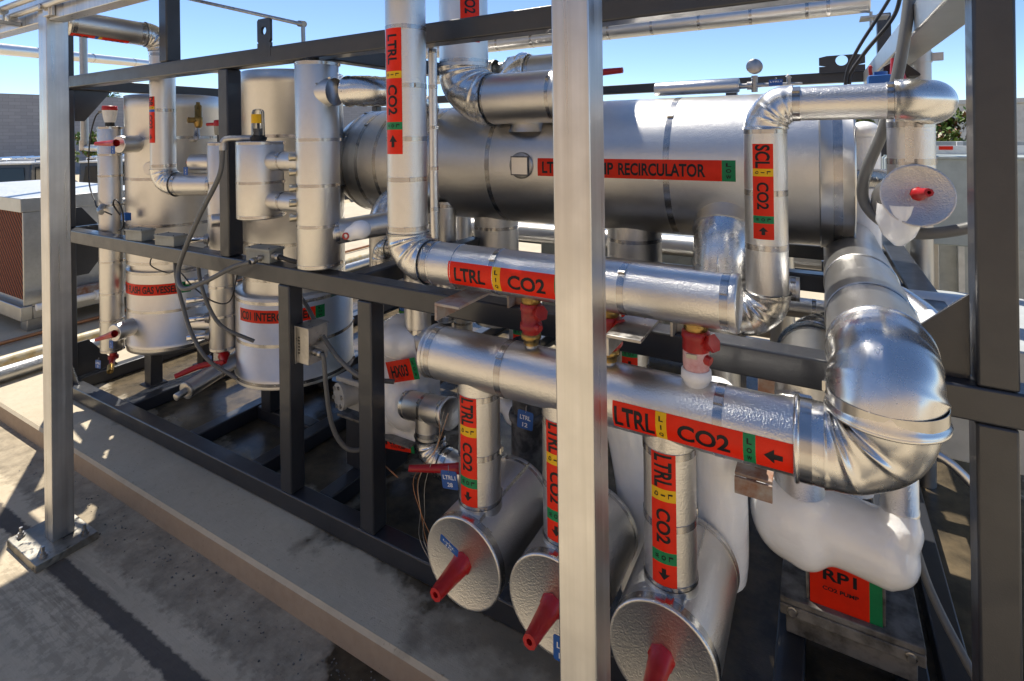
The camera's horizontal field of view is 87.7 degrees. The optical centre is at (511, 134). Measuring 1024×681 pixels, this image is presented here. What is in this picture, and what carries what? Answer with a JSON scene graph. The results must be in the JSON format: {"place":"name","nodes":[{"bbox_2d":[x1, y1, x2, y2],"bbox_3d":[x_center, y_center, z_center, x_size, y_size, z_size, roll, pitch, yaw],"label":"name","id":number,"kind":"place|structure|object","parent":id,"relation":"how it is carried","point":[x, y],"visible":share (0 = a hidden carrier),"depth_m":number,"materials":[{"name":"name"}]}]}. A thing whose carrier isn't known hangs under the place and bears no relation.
{"place":"outdoors","nodes":[
{"label":"outdoors","id":0,"kind":"place"},
{"bbox_2d":[0,93,385,172],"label":"warehouse","id":1,"kind":"structure","parent":0,"point":[19,124],"depth_m":47.81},
{"bbox_2d":[0,173,389,680],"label":"ground","id":2,"kind":"structure","parent":0,"point":[93,611],"depth_m":1.90,"materials":[{"name":"concrete"}]},
{"bbox_2d":[0,156,77,181],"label":"pipe","id":3,"kind":"object","parent":2,"relation":"on","point":[10,171],"visible":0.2,"depth_m":19.34,"materials":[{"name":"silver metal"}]},
{"bbox_2d":[7,0,97,573],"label":"aluminium post","id":4,"kind":"object","parent":2,"relation":"on","point":[62,531],"visible":1,"depth_m":2.22,"materials":[{"name":"metal"}]},
{"bbox_2d":[0,0,37,38],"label":"canopy beam","id":5,"kind":"structure","parent":4,"relation":"attached to","point":[29,22],"depth_m":2.35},
{"bbox_2d":[0,9,20,26],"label":"strut clamp","id":6,"kind":"object","parent":5,"relation":"attached to","point":[12,22],"visible":0.87,"depth_m":2.31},
{"bbox_2d":[0,0,68,20],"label":"electrical conduit","id":7,"kind":"object","parent":6,"relation":"attached to","point":[30,9],"visible":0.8,"depth_m":2.21,"materials":[{"name":"metal"}]},
{"bbox_2d":[49,0,147,21],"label":"canopy beam","id":8,"kind":"structure","parent":4,"relation":"attached to","point":[69,10],"depth_m":2.07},
{"bbox_2d":[75,131,96,160],"bbox_3d":[-23.811,0.877,29.938,1.518,2.261,2.133,-1,0,-42],"label":"bush","id":9,"kind":"object","parent":2,"relation":"on","point":[93,137],"visible":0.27,"depth_m":29.64,"materials":[{"name":"green plant"}]},
{"bbox_2d":[79,154,124,184],"bbox_3d":[-16.123,1.912,22.295,1.880,2.216,4.650,-1,0,-22],"label":"parked van","id":10,"kind":"object","parent":2,"relation":"on","point":[83,174],"visible":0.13,"depth_m":20.00,"materials":[{"name":"white metal"}]},
{"bbox_2d":[19,461,375,680],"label":"grit","id":11,"kind":"object","parent":2,"relation":"on","point":[293,663],"visible":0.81,"depth_m":2.05,"materials":[{"name":"gravel"}]},
{"bbox_2d":[0,204,1023,680],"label":"concrete pad","id":12,"kind":"object","parent":2,"relation":"on","point":[386,620],"visible":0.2,"depth_m":2.12,"materials":[{"name":"concrete"}]},
{"bbox_2d":[0,180,128,330],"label":"evaporative cooler","id":13,"kind":"object","parent":12,"relation":"on","point":[20,257],"visible":0.24,"depth_m":4.52,"materials":[{"name":"metal"}]},
{"bbox_2d":[35,284,125,310],"bbox_3d":[-3.561,1.152,4.720,0.088,0.689,1.004,-1,0,35],"label":"pvc drain","id":14,"kind":"object","parent":13,"relation":"attached to","point":[94,295],"visible":0.12,"depth_m":4.57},
{"bbox_2d":[0,43,217,73],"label":"overhead pipe","id":15,"kind":"object","parent":12,"relation":"on","point":[17,50],"visible":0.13,"depth_m":5.98,"materials":[{"name":"metal"}]},
{"bbox_2d":[0,258,368,382],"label":"floor pipe","id":16,"kind":"object","parent":12,"relation":"on","point":[20,368],"visible":0.14,"depth_m":3.61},
{"bbox_2d":[0,253,368,366],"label":"floor pipe","id":17,"kind":"object","parent":12,"relation":"on","point":[18,356],"visible":0.12,"depth_m":3.85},
{"bbox_2d":[0,245,368,345],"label":"floor pipe","id":18,"kind":"object","parent":12,"relation":"on","point":[19,338],"visible":0.2,"depth_m":4.34,"materials":[{"name":"silver metal"}]},
{"bbox_2d":[68,0,1023,680],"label":"skid frame","id":19,"kind":"object","parent":12,"relation":"on","point":[974,332],"visible":0.66,"depth_m":1.83,"materials":[{"name":"paint"}]},
{"bbox_2d":[96,106,125,373],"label":"level column","id":20,"kind":"structure","parent":19,"relation":"on","point":[110,174],"depth_m":3.26,"materials":[{"name":"metal"}]},
{"bbox_2d":[79,37,96,151],"bbox_3d":[-2.847,-0.388,3.678,0.707,1.010,0.064,-1,0,36],"label":"steel drain","id":21,"kind":"object","parent":20,"relation":"attached to","point":[83,69],"visible":0.52,"depth_m":3.85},
{"bbox_2d":[124,227,155,240],"bbox_3d":[-2.043,0.543,2.929,0.148,0.063,0.078,-1,0,24],"label":"junction box","id":22,"kind":"object","parent":19,"relation":"on","point":[140,234],"visible":1,"depth_m":2.90,"materials":[{"name":"grey metal"}]},
{"bbox_2d":[94,94,218,388],"bbox_3d":[-2.214,0.648,3.381,0.546,1.786,0.712,-1,0,30],"label":"flash vessel","id":23,"kind":"object","parent":19,"relation":"on","point":[152,328],"visible":0.66,"depth_m":3.21,"materials":[{"name":"metal"}]},
{"bbox_2d":[187,102,202,141],"bbox_3d":[-1.870,-0.074,3.135,0.081,0.234,0.134,-1,0,-39],"label":"brass relief valve","id":24,"kind":"object","parent":23,"relation":"attached to","point":[197,119],"visible":1,"depth_m":3.09,"materials":[{"name":"metal"}]},
{"bbox_2d":[154,232,187,246],"bbox_3d":[-1.775,0.542,2.774,0.158,0.058,0.078,-1,0,24],"label":"junction box","id":25,"kind":"object","parent":19,"relation":"on","point":[171,239],"visible":0.98,"depth_m":2.75,"materials":[{"name":"grey metal"}]},
{"bbox_2d":[173,263,237,379],"bbox_3d":[-1.578,0.912,2.686,0.431,0.612,0.086,-1,0,20],"label":"flexible conduit","id":26,"kind":"object","parent":19,"relation":"hanging from","point":[199,348],"visible":0.79,"depth_m":2.65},
{"bbox_2d":[185,120,237,363],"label":"sight glass column","id":27,"kind":"structure","parent":19,"relation":"on","point":[215,335],"depth_m":2.90,"materials":[{"name":"paint"}]},
{"bbox_2d":[68,14,207,196],"bbox_3d":[-2.033,-0.277,2.880,0.835,1.253,0.341,-1,0,-29],"label":"drain reclaim pipe","id":28,"kind":"object","parent":27,"relation":"attached to","point":[167,177],"visible":0.66,"depth_m":2.96,"materials":[{"name":"metal"}]},
{"bbox_2d":[196,267,254,342],"bbox_3d":[-1.437,0.831,2.650,0.309,0.411,0.058,-1,0,6],"label":"flexible conduit","id":29,"kind":"object","parent":19,"relation":"hanging from","point":[216,319],"visible":0.82,"depth_m":2.64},
{"bbox_2d":[189,0,306,41],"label":"sensor tubing","id":30,"kind":"object","parent":19,"relation":"attached to","point":[302,24],"visible":0.85,"depth_m":2.51,"materials":[{"name":"metal"}]},
{"bbox_2d":[245,244,284,264],"bbox_3d":[-1.099,0.530,2.359,0.210,0.065,0.137,-1,0,30],"label":"junction box","id":31,"kind":"object","parent":19,"relation":"on","point":[264,253],"visible":0.98,"depth_m":2.35,"materials":[{"name":"grey metal"}]},
{"bbox_2d":[211,68,354,412],"bbox_3d":[-1.259,0.588,3.090,0.647,1.881,0.662,-1,0,1],"label":"intercooler vessel","id":32,"kind":"object","parent":19,"relation":"on","point":[270,92],"visible":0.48,"depth_m":2.83,"materials":[{"name":"metal"}]},
{"bbox_2d":[173,351,235,400],"bbox_3d":[-1.623,1.267,2.857,0.214,0.135,0.428,-1,0,30],"label":"oil drain valve","id":33,"kind":"object","parent":32,"relation":"attached to","point":[198,382],"visible":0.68,"depth_m":2.78,"materials":[{"name":"paint"}]},
{"bbox_2d":[294,318,328,365],"bbox_3d":[-0.839,0.890,2.281,0.136,0.162,0.112,-1,0,30],"label":"actuator box","id":34,"kind":"object","parent":19,"relation":"attached to","point":[310,346],"visible":0.98,"depth_m":2.26,"materials":[{"name":"metal"}]},
{"bbox_2d":[320,352,358,452],"bbox_3d":[-0.643,1.127,2.288,0.348,0.444,0.045,-1,0,-26],"label":"flexible conduit","id":35,"kind":"object","parent":34,"relation":"attached to","point":[342,444],"visible":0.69,"depth_m":2.23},
{"bbox_2d":[303,297,394,383],"bbox_3d":[-0.776,0.816,2.280,0.652,0.386,0.071,-1,0,28],"label":"flexible conduit","id":36,"kind":"object","parent":19,"relation":"hanging from","point":[345,365],"visible":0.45,"depth_m":2.23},
{"bbox_2d":[288,58,438,270],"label":"tall separator column","id":37,"kind":"structure","parent":19,"relation":"on","point":[323,92],"depth_m":2.12,"materials":[{"name":"metal"}]},
{"bbox_2d":[219,109,295,220],"bbox_3d":[-1.054,0.124,2.339,0.473,0.485,0.202,-1,0,30],"label":"float chamber","id":38,"kind":"object","parent":37,"relation":"attached to","point":[262,164],"visible":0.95,"depth_m":2.29,"materials":[{"name":"paint"}]},
{"bbox_2d":[176,150,251,290],"bbox_3d":[-1.355,0.384,2.378,0.475,0.639,0.069,-1,0,22],"label":"flexible conduit","id":39,"kind":"object","parent":38,"relation":"attached to","point":[181,286],"visible":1,"depth_m":2.39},
{"bbox_2d":[333,211,387,243],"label":"pipe","id":40,"kind":"object","parent":37,"relation":"attached to","point":[378,222],"depth_m":2.23,"materials":[{"name":"metal"}]},
{"bbox_2d":[342,220,370,240],"bbox_3d":[-0.620,0.381,2.136,0.108,0.080,0.085,-1,0,-9],"label":"iced valve","id":41,"kind":"object","parent":40,"relation":"attached to","point":[358,230],"visible":1,"depth_m":2.10,"materials":[{"name":"white"}]},
{"bbox_2d":[332,364,414,476],"bbox_3d":[-0.565,1.284,2.418,0.474,0.466,0.293,-1,0,30],"label":"refrigerant pump","id":42,"kind":"object","parent":19,"relation":"attached to","point":[345,396],"visible":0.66,"depth_m":2.42,"materials":[{"name":"metal"}]},
{"bbox_2d":[384,313,439,448],"bbox_3d":[-0.438,1.035,2.326,0.338,0.518,0.323,-1,0,30],"label":"iced heat exchanger","id":43,"kind":"object","parent":42,"relation":"on","point":[400,362],"visible":0.44,"depth_m":2.19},
{"bbox_2d":[404,273,430,335],"bbox_3d":[-0.399,0.655,2.256,0.117,0.360,0.114,-1,0,30],"label":"vertical branch","id":44,"kind":"object","parent":43,"relation":"attached to","point":[416,322],"visible":0.35,"depth_m":2.21,"materials":[{"name":"paint"}]},
{"bbox_2d":[397,390,501,487],"bbox_3d":[-0.159,1.122,2.151,0.501,0.409,0.463,-1,0,30],"label":"valve pipe","id":45,"kind":"object","parent":43,"relation":"attached to","point":[423,411],"visible":0.34,"depth_m":2.02,"materials":[{"name":"metal"}]},
{"bbox_2d":[509,329,521,338],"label":"labelled pipe","id":46,"kind":"object","parent":45,"relation":"attached to","point":[513,334],"visible":0.07,"depth_m":2.18,"materials":[{"name":"paint"}]},
{"bbox_2d":[500,398,511,424],"bbox_3d":[-0.005,1.105,2.149,0.135,0.113,0.095,-1,0,30],"label":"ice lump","id":47,"kind":"object","parent":46,"relation":"attached to","point":[505,405],"visible":0.23,"depth_m":2.13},
{"bbox_2d":[509,336,542,474],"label":"sooty pipe","id":48,"kind":"object","parent":45,"relation":"attached to","point":[526,445],"visible":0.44,"depth_m":1.95,"materials":[{"name":"metal"}]},
{"bbox_2d":[517,405,533,430],"bbox_3d":[0.047,1.009,1.903,0.064,0.086,0.013,-1,0,30],"label":"valve tag","id":49,"kind":"object","parent":48,"relation":"attached to","point":[524,419],"visible":1,"depth_m":1.90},
{"bbox_2d":[372,238,391,265],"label":"elbow pipe","id":50,"kind":"object","parent":19,"relation":"attached to","point":[381,251],"visible":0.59,"depth_m":2.52,"materials":[{"name":"metal"}]},
{"bbox_2d":[428,47,439,240],"bbox_3d":[-0.376,0.024,2.093,0.264,0.823,0.041,-1,0,44],"label":"liquid line","id":51,"kind":"object","parent":19,"relation":"attached to","point":[433,143],"visible":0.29,"depth_m":2.00,"materials":[{"name":"paint"}]},
{"bbox_2d":[451,107,472,330],"bbox_3d":[-0.377,0.652,4.033,0.146,1.725,0.146,-1,0,30],"label":"riser","id":52,"kind":"object","parent":19,"relation":"attached to","point":[464,227],"visible":0.1,"depth_m":3.97,"materials":[{"name":"metal"}]},
{"bbox_2d":[435,289,520,320],"bbox_3d":[-0.073,0.512,1.622,0.150,0.074,0.330,-1,0,30],"label":"angle bracket","id":53,"kind":"object","parent":19,"relation":"on","point":[449,305],"visible":0.55,"depth_m":1.55,"materials":[{"name":"metal"}]},
{"bbox_2d":[437,52,531,84],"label":"hot gas pipe","id":54,"kind":"object","parent":19,"relation":"on","point":[496,66],"visible":0.2,"depth_m":3.81,"materials":[{"name":"metal"}]},
{"bbox_2d":[342,94,856,387],"bbox_3d":[0.141,0.669,2.741,2.729,1.678,0.756,-1,0,30],"label":"recirculator vessel","id":55,"kind":"object","parent":19,"relation":"on","point":[673,165],"visible":0.6,"depth_m":2.25,"materials":[{"name":"metal"}]},
{"bbox_2d":[369,182,441,280],"bbox_3d":[-0.481,0.494,2.839,0.570,0.604,0.186,-1,0,-29],"label":"bent return pipe","id":56,"kind":"object","parent":55,"relation":"attached to","point":[379,204],"visible":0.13,"depth_m":2.69,"materials":[{"name":"metal"}]},
{"bbox_2d":[439,202,457,242],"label":"upright pipe","id":57,"kind":"object","parent":55,"relation":"attached to","point":[447,222],"visible":0.23,"depth_m":2.81,"materials":[{"name":"metal"}]},
{"bbox_2d":[438,0,552,131],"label":"suction pipe","id":58,"kind":"object","parent":55,"relation":"attached to","point":[475,90],"visible":0.84,"depth_m":2.51,"materials":[{"name":"metal"}]},
{"bbox_2d":[501,54,551,72],"bbox_3d":[0.129,-0.269,3.134,0.515,0.415,0.220,-1,0,30],"label":"suction branch","id":59,"kind":"object","parent":55,"relation":"attached to","point":[528,62],"visible":0.23,"depth_m":3.05,"materials":[{"name":"paint"}]},
{"bbox_2d":[654,59,801,95],"bbox_3d":[0.933,-0.253,2.346,0.605,0.142,0.062,-1,0,30],"label":"gauge manifold","id":60,"kind":"object","parent":55,"relation":"on","point":[753,66],"visible":0.98,"depth_m":2.34,"materials":[{"name":"paint"}]},
{"bbox_2d":[605,256,964,305],"bbox_3d":[0.934,0.562,2.005,1.400,0.092,0.089,-1,0,30],"label":"cross pipe","id":61,"kind":"object","parent":55,"relation":"attached to","point":[948,299],"visible":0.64,"depth_m":1.92,"materials":[{"name":"metal"}]},
{"bbox_2d":[844,0,890,84],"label":"control cable","id":62,"kind":"object","parent":55,"relation":"attached to","point":[872,25],"visible":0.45,"depth_m":1.92,"materials":[{"name":"black rubber"}]},
{"bbox_2d":[541,224,692,324],"bbox_3d":[0.820,1.100,4.016,1.180,0.802,0.338,-1,0,30],"label":"cabinet","id":63,"kind":"object","parent":19,"relation":"on","point":[547,248],"depth_m":3.68,"materials":[{"name":"metal"}]},
{"bbox_2d":[617,314,648,367],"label":"labelled pipe","id":64,"kind":"object","parent":19,"relation":"attached to","point":[633,359],"visible":0.12,"depth_m":1.94,"materials":[{"name":"paint"}]},
{"bbox_2d":[606,315,682,355],"bbox_3d":[0.369,0.506,1.367,0.150,0.074,0.330,-1,0,30],"label":"angle bracket","id":65,"kind":"object","parent":19,"relation":"on","point":[634,329],"visible":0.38,"depth_m":1.29,"materials":[{"name":"metal"}]},
{"bbox_2d":[416,223,953,495],"bbox_3d":[0.969,0.556,2.506,1.271,0.377,2.897,-1,0,30],"label":"pump supply header","id":66,"kind":"object","parent":19,"relation":"attached to","point":[877,420],"visible":0.98,"depth_m":1.15,"materials":[{"name":"paint"}]},
{"bbox_2d":[427,384,542,611],"bbox_3d":[-0.090,1.010,1.587,0.254,0.638,0.449,-1,0,30],"label":"valve canister","id":67,"kind":"object","parent":66,"relation":"attached to","point":[489,522],"visible":0.93,"depth_m":1.52,"materials":[{"name":"paint"}]},
{"bbox_2d":[408,462,458,474],"bbox_3d":[-0.229,1.161,1.839,0.253,0.054,0.052,-1,0,-9],"label":"red lever valve","id":68,"kind":"object","parent":67,"relation":"attached to","point":[433,468],"visible":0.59,"depth_m":1.83,"materials":[{"name":"plastic"}]},
{"bbox_2d":[413,412,448,556],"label":"sensor wires","id":69,"kind":"object","parent":68,"relation":"hanging from","point":[433,453],"visible":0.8,"depth_m":1.83,"materials":[{"name":"plastic"}]},
{"bbox_2d":[441,465,458,489],"bbox_3d":[-0.206,1.133,1.762,0.065,0.076,0.012,-1,0,30],"label":"valve tag","id":70,"kind":"object","parent":67,"relation":"attached to","point":[449,480],"visible":1,"depth_m":1.76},
{"bbox_2d":[520,298,547,348],"bbox_3d":[0.062,0.529,1.480,0.062,0.200,0.089,-1,0,-41],"label":"relief valve","id":71,"kind":"object","parent":66,"relation":"attached to","point":[534,313],"visible":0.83,"depth_m":1.47,"materials":[{"name":"red metal"}]},
{"bbox_2d":[385,0,742,333],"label":"riser pipe","id":72,"kind":"object","parent":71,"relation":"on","point":[698,298],"visible":0.98,"depth_m":1.56,"materials":[{"name":"metal"}]},
{"bbox_2d":[509,408,637,654],"bbox_3d":[0.150,1.007,1.448,0.254,0.638,0.450,-1,0,30],"label":"valve canister","id":73,"kind":"object","parent":66,"relation":"attached to","point":[534,585],"visible":0.44,"depth_m":1.40,"materials":[{"name":"paint"}]},
{"bbox_2d":[607,426,643,592],"bbox_3d":[0.363,1.114,1.675,0.238,0.654,0.150,-1,0,-9],"label":"frosted pipe","id":74,"kind":"object","parent":73,"relation":"attached to","point":[626,449],"visible":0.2,"depth_m":1.61,"materials":[{"name":"white"}]},
{"bbox_2d":[606,312,624,365],"bbox_3d":[0.259,0.527,1.366,0.062,0.200,0.089,-1,0,-41],"label":"relief valve","id":75,"kind":"object","parent":66,"relation":"attached to","point":[612,319],"visible":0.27,"depth_m":1.35,"materials":[{"name":"red metal"}]},
{"bbox_2d":[610,436,739,680],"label":"valve canister","id":76,"kind":"object","parent":66,"relation":"attached to","point":[671,619],"visible":0.94,"depth_m":1.25,"materials":[{"name":"paint"}]},
{"bbox_2d":[696,376,748,592],"bbox_3d":[0.598,0.994,1.528,0.143,0.604,0.217,-1,0,30],"label":"frosted pipe","id":77,"kind":"object","parent":76,"relation":"attached to","point":[722,506],"visible":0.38,"depth_m":1.47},
{"bbox_2d":[734,462,773,503],"bbox_3d":[0.648,0.891,1.422,0.090,0.098,0.100,-1,0,30],"label":"rusty bracket","id":78,"kind":"object","parent":77,"relation":"attached to","point":[756,489],"visible":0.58,"depth_m":1.39,"materials":[{"name":"metal"}]},
{"bbox_2d":[681,324,719,388],"bbox_3d":[0.502,0.628,1.355,0.092,0.408,0.296,-1,0,30],"label":"relief valve","id":79,"kind":"object","parent":66,"relation":"attached to","point":[699,344],"visible":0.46,"depth_m":1.24,"materials":[{"name":"red metal"}]},
{"bbox_2d":[849,121,886,257],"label":"white valve column","id":80,"kind":"structure","parent":66,"relation":"on","point":[865,132],"depth_m":2.25,"materials":[{"name":"metal"}]},
{"bbox_2d":[867,283,938,322],"bbox_3d":[1.154,0.516,1.518,0.096,0.125,0.390,-1,0,2],"label":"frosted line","id":81,"kind":"object","parent":66,"relation":"attached to","point":[924,309],"visible":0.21,"depth_m":1.49,"materials":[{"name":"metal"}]},
{"bbox_2d":[770,257,794,341],"bbox_3d":[1.407,0.929,2.775,0.127,1.125,0.126,-1,0,30],"label":"riser","id":82,"kind":"object","parent":19,"relation":"attached to","point":[781,326],"depth_m":2.73,"materials":[{"name":"metal"}]},
{"bbox_2d":[786,297,826,317],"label":"pipe","id":83,"kind":"object","parent":82,"relation":"attached to","point":[803,307],"visible":0.05,"depth_m":2.64,"materials":[{"name":"metal"}]},
{"bbox_2d":[750,382,926,680],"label":"iced pump","id":84,"kind":"object","parent":19,"relation":"on","point":[851,569],"visible":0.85,"depth_m":1.46,"materials":[{"name":"paint"}]},
{"bbox_2d":[775,389,813,399],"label":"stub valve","id":85,"kind":"object","parent":84,"relation":"attached to","point":[788,393],"visible":0.04,"depth_m":1.46,"materials":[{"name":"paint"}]},
{"bbox_2d":[758,378,774,393],"bbox_3d":[0.703,0.751,1.470,0.040,0.260,0.040,-1,0,30],"label":"support strut","id":86,"kind":"object","parent":85,"relation":"attached to","point":[767,386],"depth_m":1.45,"materials":[{"name":"metal"}]},
{"bbox_2d":[777,312,825,349],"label":"return valve pipe","id":87,"kind":"object","parent":84,"relation":"attached to","point":[808,331],"visible":0.16,"depth_m":1.78,"materials":[{"name":"metal"}]},
{"bbox_2d":[920,551,971,679],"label":"power cable","id":88,"kind":"object","parent":84,"relation":"attached to","point":[947,625],"visible":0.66,"depth_m":1.39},
{"bbox_2d":[937,451,969,488],"bbox_3d":[1.272,1.001,1.582,0.260,0.160,0.026,-1,0,30],"label":"power cable","id":89,"kind":"object","parent":84,"relation":"attached to","point":[960,472],"visible":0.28,"depth_m":1.56,"materials":[{"name":"plastic"}]},
{"bbox_2d":[859,11,888,29],"bbox_3d":[1.999,-0.626,2.946,0.130,0.100,0.130,-1,0,30],"label":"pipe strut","id":90,"kind":"object","parent":19,"relation":"attached to","point":[871,17],"visible":0.77,"depth_m":2.92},
{"bbox_2d":[426,0,870,58],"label":"overhead pipe","id":91,"kind":"object","parent":90,"relation":"on","point":[817,9],"visible":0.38,"depth_m":3.27,"materials":[{"name":"metal"}]},
{"bbox_2d":[847,0,901,83],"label":"control cable","id":92,"kind":"object","parent":19,"relation":"hanging from","point":[877,37],"visible":0.94,"depth_m":1.92,"materials":[{"name":"black rubber"}]},
{"bbox_2d":[880,58,920,78],"bbox_3d":[1.513,-0.162,2.080,0.115,0.264,0.323,-1,0,30],"label":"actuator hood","id":93,"kind":"object","parent":19,"relation":"attached to","point":[911,72],"visible":0.27,"depth_m":2.02,"materials":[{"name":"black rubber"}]},
{"bbox_2d":[867,65,890,83],"bbox_3d":[1.347,-0.193,1.958,0.070,0.130,0.080,-1,0,30],"label":"solenoid coil","id":94,"kind":"object","parent":93,"relation":"attached to","point":[879,77],"visible":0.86,"depth_m":1.93,"materials":[{"name":"blue paint"}]},
{"bbox_2d":[856,0,967,239],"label":"hose","id":95,"kind":"object","parent":19,"relation":"attached to","point":[880,136],"visible":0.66,"depth_m":1.62,"materials":[{"name":"rubber"}]},
{"bbox_2d":[937,290,1023,474],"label":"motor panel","id":96,"kind":"object","parent":19,"relation":"on","point":[955,446],"visible":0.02,"depth_m":1.72,"materials":[{"name":"metal"}]},
{"bbox_2d":[909,0,943,488],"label":"galvanized column","id":97,"kind":"structure","parent":12,"relation":"on","point":[922,253],"depth_m":2.36,"materials":[{"name":"metal"}]},
{"bbox_2d":[881,154,1023,289],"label":"electrical cabinet","id":98,"kind":"object","parent":12,"relation":"on","point":[952,168],"visible":0.16,"depth_m":3.12,"materials":[{"name":"metal"}]},
{"bbox_2d":[936,146,1023,154],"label":"striped barrier","id":99,"kind":"object","parent":98,"relation":"on","point":[955,150],"visible":0.28,"depth_m":3.35,"materials":[{"name":"white paint"}]},
{"bbox_2d":[904,141,1023,298],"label":"siding panel","id":100,"kind":"object","parent":12,"relation":"on","point":[953,268],"visible":0.04,"depth_m":3.90,"materials":[{"name":"white paint"}]},
{"bbox_3d":[0.202,1.067,1.880,0.045,0.880,0.045,-1,0,30],"label":"support strut","id":101,"kind":"object","parent":12,"relation":"on","visible":0},
{"bbox_2d":[709,79,958,335],"bbox_3d":[0.824,0.230,1.645,1.265,0.756,0.546,-1,0,2],"label":"insulated pipe","id":102,"kind":"object","parent":101,"relation":"on","point":[773,114],"visible":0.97,"depth_m":1.53,"materials":[{"name":"metal"}]},
{"bbox_2d":[871,119,956,245],"bbox_3d":[1.130,0.093,1.510,0.177,0.436,0.282,-1,0,30],"label":"insulated valve","id":103,"kind":"object","parent":102,"relation":"attached to","point":[914,192],"visible":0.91,"depth_m":1.46,"materials":[{"name":"paint"}]},
{"bbox_3d":[-0.509,0.754,4.341,0.107,1.525,0.106,-1,0,30],"label":"rear riser","id":104,"kind":"object","parent":12,"relation":"on","visible":0},
{"bbox_2d":[471,218,821,269],"bbox_3d":[0.374,0.719,3.831,3.200,0.136,0.134,-1,0,30],"label":"pipe","id":105,"kind":"object","parent":104,"relation":"attached to","point":[677,245],"visible":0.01,"depth_m":3.42,"materials":[{"name":"metal"}]},
{"bbox_2d":[551,0,610,680],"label":"aluminium post","id":106,"kind":"object","parent":2,"relation":"on","point":[580,323],"visible":1,"depth_m":1.00,"materials":[{"name":"metal"}]},
{"bbox_2d":[936,106,965,140],"bbox_3d":[4.702,0.622,5.859,0.780,2.020,0.825,-1,0,-28],"label":"bush","id":107,"kind":"object","parent":2,"relation":"on","point":[946,131],"visible":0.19,"depth_m":5.74,"materials":[{"name":"green plant"}]},
{"bbox_2d":[0,0,1023,107],"label":"sky","id":108,"kind":"structure","parent":0,"point":[795,46],"materials":[{"name":"blue"}]},
{"bbox_2d":[855,97,1023,140],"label":"plain building","id":109,"kind":"structure","parent":0,"point":[1020,119],"depth_m":8.20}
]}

